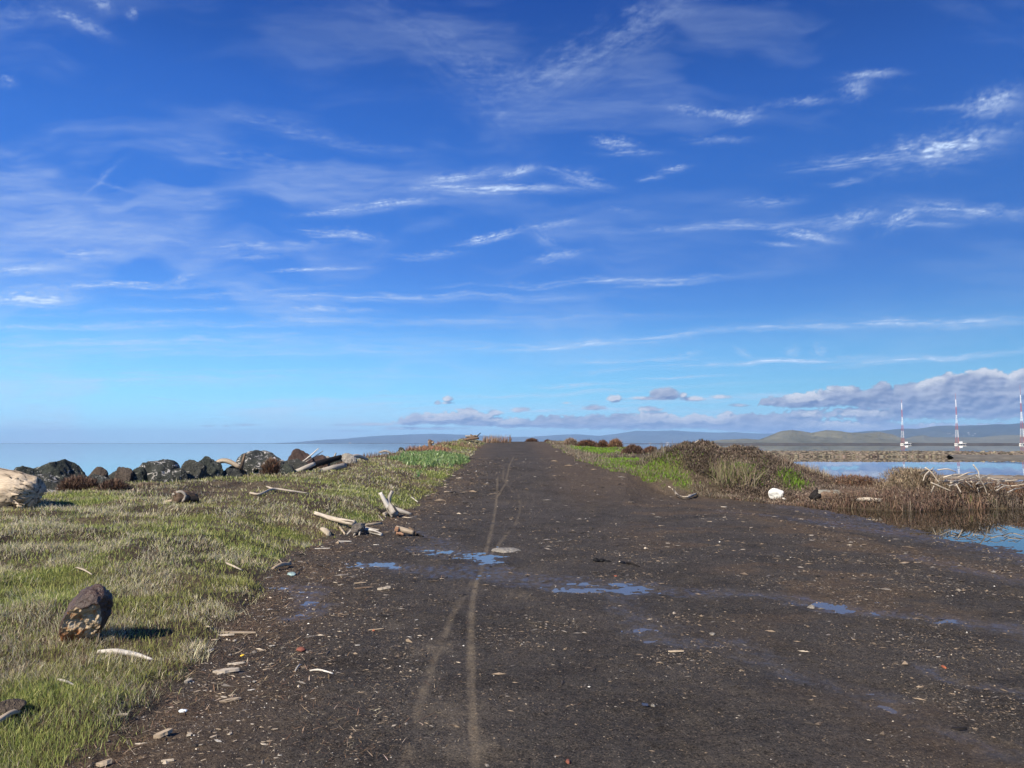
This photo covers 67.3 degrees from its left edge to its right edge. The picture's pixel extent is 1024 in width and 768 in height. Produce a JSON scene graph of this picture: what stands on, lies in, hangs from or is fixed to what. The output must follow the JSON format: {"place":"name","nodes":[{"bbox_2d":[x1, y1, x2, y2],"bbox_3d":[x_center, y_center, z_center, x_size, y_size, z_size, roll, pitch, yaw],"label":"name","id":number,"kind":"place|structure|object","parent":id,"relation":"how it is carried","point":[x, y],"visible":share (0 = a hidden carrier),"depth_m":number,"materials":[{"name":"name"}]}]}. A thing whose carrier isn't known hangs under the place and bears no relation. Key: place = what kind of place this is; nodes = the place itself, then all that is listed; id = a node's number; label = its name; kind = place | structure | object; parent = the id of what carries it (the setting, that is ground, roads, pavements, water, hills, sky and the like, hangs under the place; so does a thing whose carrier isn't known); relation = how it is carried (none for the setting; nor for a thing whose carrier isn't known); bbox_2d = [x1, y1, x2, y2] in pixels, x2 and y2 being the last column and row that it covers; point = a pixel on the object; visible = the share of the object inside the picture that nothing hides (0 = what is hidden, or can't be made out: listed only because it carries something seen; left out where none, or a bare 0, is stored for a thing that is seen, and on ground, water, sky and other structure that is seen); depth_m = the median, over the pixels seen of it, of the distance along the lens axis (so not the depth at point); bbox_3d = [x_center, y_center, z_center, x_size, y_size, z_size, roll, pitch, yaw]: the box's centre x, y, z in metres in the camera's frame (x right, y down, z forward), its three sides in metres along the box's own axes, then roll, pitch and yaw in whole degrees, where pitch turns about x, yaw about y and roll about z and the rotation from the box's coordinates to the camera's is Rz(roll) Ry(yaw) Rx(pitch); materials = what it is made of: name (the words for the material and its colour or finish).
{"place":"outdoors","nodes":[
{"label":"outdoors","id":0,"kind":"place"},
{"bbox_2d":[0,444,434,475],"bbox_3d":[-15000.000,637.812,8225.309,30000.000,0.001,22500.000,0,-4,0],"label":"water","id":1,"kind":"structure","parent":0,"point":[88,459],"depth_m":154.37,"materials":[{"name":"blue liquid"}]},
{"bbox_2d":[0,443,677,443],"bbox_3d":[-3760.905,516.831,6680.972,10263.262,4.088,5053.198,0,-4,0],"label":"levee","id":2,"kind":"structure","parent":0,"point":[262,443],"depth_m":6272.09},
{"bbox_2d":[0,438,1023,767],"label":"ground","id":3,"kind":"structure","parent":0,"point":[470,740],"depth_m":6.41,"materials":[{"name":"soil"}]},
{"bbox_2d":[0,709,20,722],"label":"driftwood stick","id":4,"kind":"object","parent":3,"relation":"on","point":[4,716],"visible":1,"depth_m":4.16,"materials":[{"name":"beige wood"}]},
{"bbox_2d":[0,698,26,715],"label":"rock","id":5,"kind":"object","parent":3,"relation":"on","point":[7,705],"visible":0.79,"depth_m":4.23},
{"bbox_2d":[0,468,47,508],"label":"driftwood log","id":6,"kind":"object","parent":3,"relation":"on","point":[18,488],"visible":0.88,"depth_m":13.16,"materials":[{"name":"beige wood"}]},
{"bbox_2d":[14,466,38,474],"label":"boulder","id":7,"kind":"object","parent":3,"relation":"on","point":[28,470],"visible":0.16,"depth_m":18.47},
{"bbox_2d":[33,474,61,491],"bbox_3d":[-10.983,2.582,18.055,0.913,0.958,0.658,0,-4,0],"label":"boulder","id":8,"kind":"object","parent":3,"relation":"on","point":[51,481],"visible":0.23,"depth_m":17.93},
{"bbox_2d":[33,459,80,480],"bbox_3d":[-11.337,2.505,19.064,1.256,1.288,0.905,0,-4,0],"label":"boulder","id":9,"kind":"object","parent":3,"relation":"on","point":[61,469],"visible":0.28,"depth_m":18.87,"materials":[{"name":"stone"}]},
{"bbox_2d":[58,679,75,685],"bbox_3d":[-2.743,1.838,4.735,0.121,0.047,0.020,-1,-4,8],"label":"driftwood stick","id":10,"kind":"object","parent":3,"relation":"on","point":[67,681],"visible":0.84,"depth_m":4.73,"materials":[{"name":"white wood"}]},
{"bbox_2d":[54,474,100,490],"bbox_3d":[-9.810,2.302,17.479,1.204,0.595,0.779,0,-4,0],"label":"shrub","id":11,"kind":"object","parent":3,"relation":"on","point":[78,483],"visible":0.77,"depth_m":17.33,"materials":[{"name":"plant"}]},
{"bbox_2d":[78,465,87,477],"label":"boulder","id":12,"kind":"object","parent":3,"relation":"on","point":[82,472],"visible":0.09,"depth_m":20.18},
{"bbox_2d":[75,567,92,574],"bbox_3d":[-4.531,1.974,8.135,0.430,0.047,0.024,-4,-6,41],"label":"driftwood stick","id":13,"kind":"object","parent":3,"relation":"on","point":[85,570],"visible":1,"depth_m":8.11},
{"bbox_2d":[59,584,112,641],"bbox_3d":[-3.197,1.723,5.766,0.349,0.448,0.299,0,-4,0],"label":"rock","id":14,"kind":"object","parent":3,"relation":"on","point":[88,611],"visible":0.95,"depth_m":5.71,"materials":[{"name":"stone"}]},
{"bbox_2d":[89,467,108,477],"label":"boulder","id":15,"kind":"object","parent":3,"relation":"on","point":[101,471],"visible":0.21,"depth_m":19.37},
{"bbox_2d":[89,474,109,484],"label":"boulder","id":16,"kind":"object","parent":3,"relation":"on","point":[100,478],"visible":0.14,"depth_m":18.60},
{"bbox_2d":[96,758,112,766],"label":"wood chunk","id":17,"kind":"object","parent":3,"relation":"on","point":[104,762],"visible":1,"depth_m":3.83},
{"bbox_2d":[108,471,115,477],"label":"boulder","id":18,"kind":"object","parent":3,"relation":"on","point":[112,475],"visible":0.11,"depth_m":20.01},
{"bbox_2d":[96,477,131,490],"bbox_3d":[-8.915,2.295,17.256,0.813,0.486,0.748,2,-5,-23],"label":"shrub","id":19,"kind":"object","parent":3,"relation":"on","point":[114,484],"visible":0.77,"depth_m":17.13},
{"bbox_2d":[114,467,133,481],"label":"boulder","id":20,"kind":"object","parent":3,"relation":"on","point":[126,474],"visible":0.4,"depth_m":19.19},
{"bbox_2d":[97,649,151,660],"bbox_3d":[-2.756,1.933,5.506,0.413,0.081,0.061,0,-4,3],"label":"driftwood stick","id":21,"kind":"object","parent":3,"relation":"on","point":[129,654],"visible":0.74,"depth_m":5.49,"materials":[{"name":"white wood"}]},
{"bbox_2d":[132,466,146,482],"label":"boulder","id":22,"kind":"object","parent":3,"relation":"on","point":[140,474],"visible":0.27,"depth_m":19.42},
{"bbox_2d":[136,482,169,486],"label":"shrub","id":23,"kind":"object","parent":3,"relation":"on","point":[147,483],"visible":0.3,"depth_m":17.79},
{"bbox_2d":[138,459,179,482],"bbox_3d":[-9.139,2.507,19.866,1.232,1.136,0.887,0,-4,0],"label":"boulder","id":24,"kind":"object","parent":3,"relation":"on","point":[159,470],"visible":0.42,"depth_m":19.56,"materials":[{"name":"stone"}]},
{"bbox_2d":[153,728,172,738],"bbox_3d":[-1.896,1.899,4.181,0.095,0.036,0.047,-2,-3,-23],"label":"wood chunk","id":25,"kind":"object","parent":3,"relation":"on","point":[161,734],"visible":1,"depth_m":4.17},
{"bbox_2d":[170,468,187,481],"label":"boulder","id":26,"kind":"object","parent":3,"relation":"on","point":[179,474],"visible":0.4,"depth_m":19.61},
{"bbox_2d":[165,490,198,503],"bbox_3d":[-6.218,2.126,14.494,0.629,0.259,0.314,2,-5,-23],"label":"driftwood stump","id":27,"kind":"object","parent":3,"relation":"on","point":[181,496],"visible":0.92,"depth_m":14.45,"materials":[{"name":"brown wood"}]},
{"bbox_2d":[181,460,206,480],"bbox_3d":[-8.647,2.554,20.666,0.808,1.048,0.546,-1,-5,15],"label":"boulder","id":28,"kind":"object","parent":3,"relation":"on","point":[193,469],"visible":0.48,"depth_m":20.57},
{"bbox_2d":[199,456,223,477],"bbox_3d":[-8.495,2.559,21.380,0.905,1.114,0.634,-2,-5,21],"label":"boulder","id":29,"kind":"object","parent":3,"relation":"on","point":[214,468],"visible":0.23,"depth_m":21.28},
{"bbox_2d":[213,667,239,673],"bbox_3d":[-1.997,2.003,5.376,0.179,0.030,0.069,0,-4,-1],"label":"wood chunk","id":30,"kind":"object","parent":3,"relation":"on","point":[228,670],"visible":1,"depth_m":5.36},
{"bbox_2d":[216,458,239,468],"bbox_3d":[-8.325,2.332,22.487,0.848,0.325,0.159,0,-4,0],"label":"driftwood log","id":31,"kind":"object","parent":3,"relation":"on","point":[230,462],"visible":0.72,"depth_m":22.43,"materials":[{"name":"beige wood"}]},
{"bbox_2d":[219,697,240,701],"bbox_3d":[-1.760,1.972,4.805,0.128,0.022,0.031,2,-5,-20],"label":"wood chip","id":32,"kind":"object","parent":3,"relation":"on","point":[231,699],"visible":0.99,"depth_m":4.80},
{"bbox_2d":[224,467,242,477],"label":"boulder","id":33,"kind":"object","parent":3,"relation":"on","point":[232,472],"visible":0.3,"depth_m":21.61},
{"bbox_2d":[225,562,242,570],"bbox_3d":[-3.367,2.198,9.261,0.375,0.073,0.073,-4,-6,39],"label":"driftwood stick","id":34,"kind":"object","parent":3,"relation":"on","point":[229,564],"visible":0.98,"depth_m":9.19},
{"bbox_2d":[227,662,244,664],"bbox_3d":[-2.004,2.028,5.589,0.119,0.015,0.023,0,-4,-6],"label":"wood chip","id":35,"kind":"object","parent":3,"relation":"on","point":[235,663],"visible":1,"depth_m":5.58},
{"bbox_2d":[218,631,255,632],"bbox_3d":[-2.365,2.100,6.511,0.390,0.018,0.035,0,-4,-3],"label":"board","id":36,"kind":"object","parent":3,"relation":"on","point":[237,632],"visible":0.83,"depth_m":6.51,"materials":[{"name":"beige wood"}]},
{"bbox_2d":[228,465,245,474],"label":"boulder","id":37,"kind":"object","parent":3,"relation":"on","point":[243,472],"visible":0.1,"depth_m":22.74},
{"bbox_2d":[0,438,484,767],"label":"grass","id":38,"kind":"structure","parent":3,"relation":"on","point":[33,676],"depth_m":7.79,"materials":[{"name":"plant"}]},
{"bbox_2d":[239,453,245,469],"bbox_3d":[-7.809,2.248,22.293,0.196,0.477,0.118,0,-4,0],"label":"stake","id":39,"kind":"object","parent":3,"relation":"on","point":[242,463],"visible":1,"depth_m":22.26,"materials":[{"name":"brown wood"}]},
{"bbox_2d":[236,450,284,473],"bbox_3d":[-7.713,2.655,23.465,1.547,1.281,1.114,0,-4,0],"label":"boulder","id":40,"kind":"object","parent":3,"relation":"on","point":[255,459],"visible":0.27,"depth_m":23.21,"materials":[{"name":"stone"}]},
{"bbox_2d":[260,457,282,473],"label":"shrub","id":41,"kind":"object","parent":3,"relation":"on","point":[270,466],"visible":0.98,"depth_m":22.34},
{"bbox_2d":[249,488,308,494],"bbox_3d":[-5.146,2.353,16.749,0.540,0.154,1.487,-3,-5,31],"label":"driftwood stick","id":42,"kind":"object","parent":3,"relation":"on","point":[263,492],"visible":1,"depth_m":17.01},
{"bbox_2d":[271,562,291,569],"bbox_3d":[-2.928,2.305,9.805,0.056,0.072,0.413,-1,-5,16],"label":"bark piece","id":43,"kind":"object","parent":3,"relation":"on","point":[281,564],"visible":1,"depth_m":9.77,"materials":[{"name":"beige wood"}]},
{"bbox_2d":[278,464,294,474],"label":"boulder","id":44,"kind":"object","parent":3,"relation":"on","point":[286,468],"visible":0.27,"depth_m":23.16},
{"bbox_2d":[287,572,295,575],"bbox_3d":[-2.695,2.330,9.405,0.112,0.062,0.087,0,-4,0],"label":"plastic bottle","id":45,"kind":"object","parent":3,"relation":"on","point":[291,573],"visible":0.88,"depth_m":9.38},
{"bbox_2d":[284,459,313,470],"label":"boulder","id":46,"kind":"object","parent":3,"relation":"on","point":[295,463],"visible":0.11,"depth_m":24.23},
{"bbox_2d":[296,647,305,651],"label":"stone","id":47,"kind":"object","parent":3,"relation":"on","point":[299,649],"visible":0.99,"depth_m":5.91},
{"bbox_2d":[288,449,314,468],"bbox_3d":[-6.992,2.733,25.365,1.055,1.210,0.760,0,-4,0],"label":"boulder","id":48,"kind":"object","parent":3,"relation":"on","point":[301,455],"visible":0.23,"depth_m":25.24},
{"bbox_2d":[295,462,315,471],"bbox_3d":[-6.351,2.580,23.610,0.675,0.372,0.259,2,-5,-21],"label":"plank","id":49,"kind":"object","parent":3,"relation":"on","point":[308,466],"visible":0.87,"depth_m":23.53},
{"bbox_2d":[42,463,578,767],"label":"bark litter","id":50,"kind":"object","parent":3,"relation":"on","point":[196,695],"visible":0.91,"depth_m":5.16,"materials":[{"name":"wood"}]},
{"bbox_2d":[294,455,341,470],"bbox_3d":[-6.112,2.568,24.419,0.295,0.635,1.748,-4,-6,43],"label":"charred plank","id":51,"kind":"object","parent":3,"relation":"on","point":[329,460],"visible":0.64,"depth_m":24.55,"materials":[{"name":"brown wood"}]},
{"bbox_2d":[312,455,330,468],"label":"boulder","id":52,"kind":"object","parent":3,"relation":"on","point":[318,458],"visible":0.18,"depth_m":25.45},
{"bbox_2d":[310,669,332,673],"bbox_3d":[-1.332,2.006,5.375,0.220,0.036,0.034,-3,-5,36],"label":"driftwood stick","id":53,"kind":"object","parent":3,"relation":"on","point":[320,670],"visible":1,"depth_m":5.37,"materials":[{"name":"white wood"}]},
{"bbox_2d":[320,527,331,535],"bbox_3d":[-3.228,2.566,13.383,0.121,0.124,0.492,2,-5,-29],"label":"driftwood log","id":54,"kind":"object","parent":3,"relation":"on","point":[324,530],"visible":0.98,"depth_m":13.33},
{"bbox_2d":[319,463,347,470],"bbox_3d":[-5.593,2.650,24.175,0.922,0.330,0.365,3,-5,-32],"label":"driftwood log","id":55,"kind":"object","parent":3,"relation":"on","point":[338,466],"visible":0.77,"depth_m":24.06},
{"bbox_2d":[333,461,354,467],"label":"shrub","id":56,"kind":"object","parent":3,"relation":"on","point":[348,464],"visible":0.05,"depth_m":25.35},
{"bbox_2d":[314,511,382,535],"bbox_3d":[-3.064,2.536,13.997,0.473,0.314,2.162,3,-6,-37],"label":"driftwood log","id":57,"kind":"object","parent":3,"relation":"on","point":[357,528],"visible":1,"depth_m":13.54,"materials":[{"name":"white wood"}]},
{"bbox_2d":[342,453,356,463],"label":"boulder","id":58,"kind":"object","parent":3,"relation":"on","point":[349,458],"visible":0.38,"depth_m":27.68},
{"bbox_2d":[353,454,367,460],"bbox_3d":[-5.702,2.712,28.379,0.162,0.259,1.191,-2,-5,27],"label":"driftwood log","id":59,"kind":"object","parent":3,"relation":"on","point":[360,456],"visible":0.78,"depth_m":28.44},
{"bbox_2d":[365,522,382,525],"bbox_3d":[-2.719,2.751,15.117,0.087,0.061,0.459,-4,-6,41],"label":"driftwood stick","id":60,"kind":"object","parent":3,"relation":"on","point":[374,523],"visible":0.81,"depth_m":15.09,"materials":[{"name":"beige wood"}]},
{"bbox_2d":[358,450,400,459],"bbox_3d":[-5.568,3.000,31.885,2.030,0.606,1.435,0,-4,0],"label":"weed clump","id":61,"kind":"object","parent":3,"relation":"on","point":[376,454],"visible":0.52,"depth_m":31.70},
{"bbox_2d":[377,586,390,589],"bbox_3d":[-1.394,2.222,8.377,0.144,0.036,0.049,-2,-4,0],"label":"wood chunk","id":62,"kind":"object","parent":3,"relation":"on","point":[386,587],"visible":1,"depth_m":8.36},
{"bbox_2d":[377,490,411,517],"bbox_3d":[-2.582,2.619,16.755,0.750,0.589,0.350,-2,-5,23],"label":"forked driftwood","id":63,"kind":"object","parent":3,"relation":"on","point":[392,511],"visible":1,"depth_m":16.73,"materials":[{"name":"white wood"}]},
{"bbox_2d":[394,526,416,535],"bbox_3d":[-1.839,2.541,13.319,0.394,0.175,0.150,0,-4,0],"label":"driftwood log","id":64,"kind":"object","parent":3,"relation":"on","point":[400,530],"visible":1,"depth_m":13.30,"materials":[{"name":"beige wood"}]},
{"bbox_2d":[423,439,433,446],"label":"tree stump","id":65,"kind":"object","parent":3,"relation":"on","point":[430,442],"visible":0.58,"depth_m":41.76,"materials":[{"name":"brown wood"}]},
{"bbox_2d":[387,449,470,477],"bbox_3d":[-3.487,3.089,31.843,3.676,0.963,15.996,0,-4,0],"label":"iceplant patch","id":66,"kind":"object","parent":3,"relation":"on","point":[411,457],"visible":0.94,"depth_m":30.24,"materials":[{"name":"green plant"}]},
{"bbox_2d":[405,444,452,451],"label":"weed clump","id":67,"kind":"object","parent":3,"relation":"on","point":[428,448],"visible":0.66,"depth_m":39.60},
{"bbox_2d":[435,441,478,448],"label":"weed clump","id":68,"kind":"object","parent":3,"relation":"on","point":[460,444],"visible":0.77,"depth_m":46.75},
{"bbox_2d":[463,433,480,440],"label":"driftwood pile","id":69,"kind":"object","parent":3,"relation":"on","point":[470,437],"visible":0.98,"depth_m":54.80,"materials":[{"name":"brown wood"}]},
{"bbox_2d":[483,435,511,442],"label":"weed clump","id":70,"kind":"object","parent":3,"relation":"on","point":[496,440],"visible":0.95,"depth_m":57.64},
{"bbox_2d":[491,548,520,552],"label":"flat stone","id":71,"kind":"object","parent":3,"relation":"on","point":[503,550],"visible":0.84,"depth_m":11.43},
{"bbox_2d":[524,437,538,441],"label":"shrub","id":72,"kind":"object","parent":3,"relation":"on","point":[532,439],"visible":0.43,"depth_m":60.70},
{"bbox_2d":[562,437,577,445],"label":"shrub","id":73,"kind":"object","parent":3,"relation":"on","point":[569,441],"visible":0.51,"depth_m":51.72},
{"bbox_2d":[576,438,596,446],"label":"shrub","id":74,"kind":"object","parent":3,"relation":"on","point":[588,442],"visible":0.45,"depth_m":49.69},
{"bbox_2d":[596,439,608,446],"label":"shrub","id":75,"kind":"object","parent":3,"relation":"on","point":[603,443],"visible":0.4,"depth_m":47.70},
{"bbox_2d":[593,558,611,561],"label":"kelp clump","id":76,"kind":"object","parent":3,"relation":"on","point":[598,560],"visible":0.98,"depth_m":10.40,"materials":[{"name":"black plant"}]},
{"bbox_2d":[266,536,956,713],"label":"puddle","id":77,"kind":"object","parent":3,"relation":"on","point":[629,590],"visible":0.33,"depth_m":8.54,"materials":[{"name":"blue liquid"}]},
{"bbox_2d":[606,438,623,447],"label":"shrub","id":78,"kind":"object","parent":3,"relation":"on","point":[614,442],"visible":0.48,"depth_m":46.72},
{"bbox_2d":[620,444,645,453],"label":"shrub","id":79,"kind":"object","parent":3,"relation":"on","point":[633,448],"visible":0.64,"depth_m":37.72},
{"bbox_2d":[643,445,656,453],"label":"shrub","id":80,"kind":"object","parent":3,"relation":"on","point":[648,449],"visible":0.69,"depth_m":39.71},
{"bbox_2d":[668,650,683,651],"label":"driftwood stick","id":81,"kind":"object","parent":3,"relation":"on","point":[676,651],"visible":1,"depth_m":5.90,"materials":[{"name":"beige wood"}]},
{"bbox_2d":[668,486,691,498],"bbox_3d":[5.230,3.255,23.097,0.700,0.254,2.764,0,-4,3],"label":"driftwood stick","id":82,"kind":"object","parent":3,"relation":"on","point":[682,497],"visible":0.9,"depth_m":22.29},
{"bbox_2d":[624,439,846,497],"bbox_3d":[8.482,2.904,27.681,7.368,1.920,9.310,3,-6,-38],"label":"matted brush","id":83,"kind":"object","parent":3,"relation":"on","point":[700,449],"visible":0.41,"depth_m":25.72,"materials":[{"name":"plant"}]},
{"bbox_2d":[702,453,768,490],"bbox_3d":[6.953,3.086,24.433,2.723,1.903,2.454,0,-4,0],"label":"weed clump","id":84,"kind":"object","parent":3,"relation":"on","point":[728,475],"visible":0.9,"depth_m":24.23,"materials":[{"name":"plant"}]},
{"bbox_2d":[546,439,1001,508],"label":"grass","id":85,"kind":"structure","parent":3,"relation":"on","point":[602,460],"depth_m":26.73,"materials":[{"name":"plant"}]},
{"bbox_2d":[768,488,783,499],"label":"rock","id":86,"kind":"object","parent":3,"relation":"on","point":[774,492],"visible":0.98,"depth_m":23.04,"materials":[{"name":"stone"}]},
{"bbox_2d":[794,462,832,477],"bbox_3d":[10.247,3.075,26.351,1.700,0.972,1.550,0,-4,0],"label":"weed clump","id":87,"kind":"object","parent":3,"relation":"on","point":[818,470],"visible":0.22,"depth_m":26.21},
{"bbox_2d":[808,488,863,500],"bbox_3d":[9.565,3.205,22.136,2.153,0.461,0.391,0,-4,-2],"label":"driftwood log","id":88,"kind":"object","parent":3,"relation":"on","point":[816,494],"visible":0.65,"depth_m":22.00,"materials":[{"name":"beige wood"}]},
{"bbox_2d":[825,473,883,488],"bbox_3d":[11.324,3.272,25.298,2.104,0.713,2.174,0,-4,0],"label":"thicket","id":89,"kind":"object","parent":3,"relation":"on","point":[857,480],"visible":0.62,"depth_m":24.92,"materials":[{"name":"plant"}]},
{"bbox_2d":[697,441,1023,511],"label":"pickleweed","id":90,"kind":"object","parent":3,"relation":"on","point":[906,496],"visible":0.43,"depth_m":21.61,"materials":[{"name":"plant"}]},
{"bbox_2d":[856,497,881,501],"bbox_3d":[9.849,3.192,21.233,0.660,0.148,0.174,-3,-6,37],"label":"driftwood log","id":91,"kind":"object","parent":3,"relation":"on","point":[864,498],"visible":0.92,"depth_m":21.19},
{"bbox_2d":[871,466,955,497],"bbox_3d":[11.736,2.910,22.663,1.927,1.060,2.645,0,-4,0],"label":"thicket","id":92,"kind":"object","parent":3,"relation":"on","point":[907,476],"visible":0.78,"depth_m":22.13,"materials":[{"name":"plant"}]},
{"bbox_2d":[951,727,966,730],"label":"charred stick","id":93,"kind":"object","parent":3,"relation":"on","point":[959,728],"visible":1,"depth_m":4.30,"materials":[{"name":"brown wood"}]},
{"bbox_2d":[944,478,1012,503],"bbox_3d":[13.169,3.083,22.440,1.873,0.712,2.058,0,-4,0],"label":"thicket","id":94,"kind":"object","parent":3,"relation":"on","point":[981,489],"visible":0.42,"depth_m":21.69,"materials":[{"name":"plant"}]},
{"bbox_2d":[992,482,1023,502],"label":"thicket","id":95,"kind":"object","parent":3,"relation":"on","point":[1017,490],"visible":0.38,"depth_m":22.10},
{"bbox_2d":[0,73,1023,433],"bbox_3d":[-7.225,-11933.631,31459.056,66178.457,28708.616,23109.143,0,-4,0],"label":"cloud","id":96,"kind":"structure","parent":0,"point":[984,393],"depth_m":38748.57,"materials":[{"name":"white"}]},
{"bbox_2d":[0,0,1023,442],"label":"sky","id":97,"kind":"structure","parent":0,"point":[200,155],"materials":[{"name":"blue"}]},
{"bbox_2d":[290,430,774,442],"bbox_3d":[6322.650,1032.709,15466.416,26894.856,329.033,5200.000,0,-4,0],"label":"hills","id":98,"kind":"structure","parent":0,"point":[652,436],"depth_m":14087.07,"materials":[{"name":"blue"}]},
{"bbox_2d":[710,430,915,442],"bbox_3d":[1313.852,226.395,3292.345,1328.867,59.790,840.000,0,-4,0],"label":"hills","id":99,"kind":"structure","parent":0,"point":[795,436],"depth_m":3059.24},
{"bbox_2d":[623,444,1023,553],"bbox_3d":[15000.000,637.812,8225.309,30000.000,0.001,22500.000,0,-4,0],"label":"water","id":100,"kind":"structure","parent":0,"point":[997,527],"depth_m":47.91,"materials":[{"name":"blue liquid"}]},
{"bbox_2d":[900,399,903,443],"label":"radio mast","id":101,"kind":"object","parent":100,"relation":"on","point":[902,423],"visible":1,"depth_m":1288.73,"materials":[{"name":"white metal"}]},
{"bbox_2d":[954,393,958,443],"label":"radio mast","id":102,"kind":"object","parent":100,"relation":"on","point":[956,438],"visible":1,"depth_m":1178.66,"materials":[{"name":"white metal"}]},
{"bbox_2d":[1019,393,1023,444],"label":"radio mast","id":103,"kind":"object","parent":100,"relation":"on","point":[1021,438],"visible":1,"depth_m":1059.11,"materials":[{"name":"white metal"}]},
{"bbox_2d":[716,443,1018,444],"bbox_3d":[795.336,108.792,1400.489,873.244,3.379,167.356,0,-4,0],"label":"levee","id":104,"kind":"structure","parent":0,"point":[885,443],"depth_m":1365.20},
{"bbox_2d":[783,451,1023,456],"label":"spit","id":105,"kind":"structure","parent":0,"point":[996,453],"depth_m":104.75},
{"bbox_2d":[763,450,1023,456],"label":"rubble","id":106,"kind":"object","parent":105,"relation":"on","point":[876,453],"visible":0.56,"depth_m":105.14,"materials":[{"name":"stone"}]},
{"bbox_2d":[853,423,1023,438],"bbox_3d":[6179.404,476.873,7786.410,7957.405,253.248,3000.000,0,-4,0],"label":"hills","id":107,"kind":"structure","parent":0,"point":[979,430],"depth_m":7106.19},
{"bbox_2d":[904,435,1023,442],"bbox_3d":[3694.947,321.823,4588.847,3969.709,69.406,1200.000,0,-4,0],"label":"hills","id":108,"kind":"structure","parent":0,"point":[988,439],"depth_m":4237.62,"materials":[{"name":"grey"}]},
{"bbox_2d":[937,474,1023,477],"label":"mudflat","id":109,"kind":"structure","parent":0,"point":[998,476],"depth_m":40.30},
{"bbox_2d":[947,454,1023,457],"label":"mudflat","id":110,"kind":"structure","parent":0,"point":[986,456],"depth_m":96.03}
]}

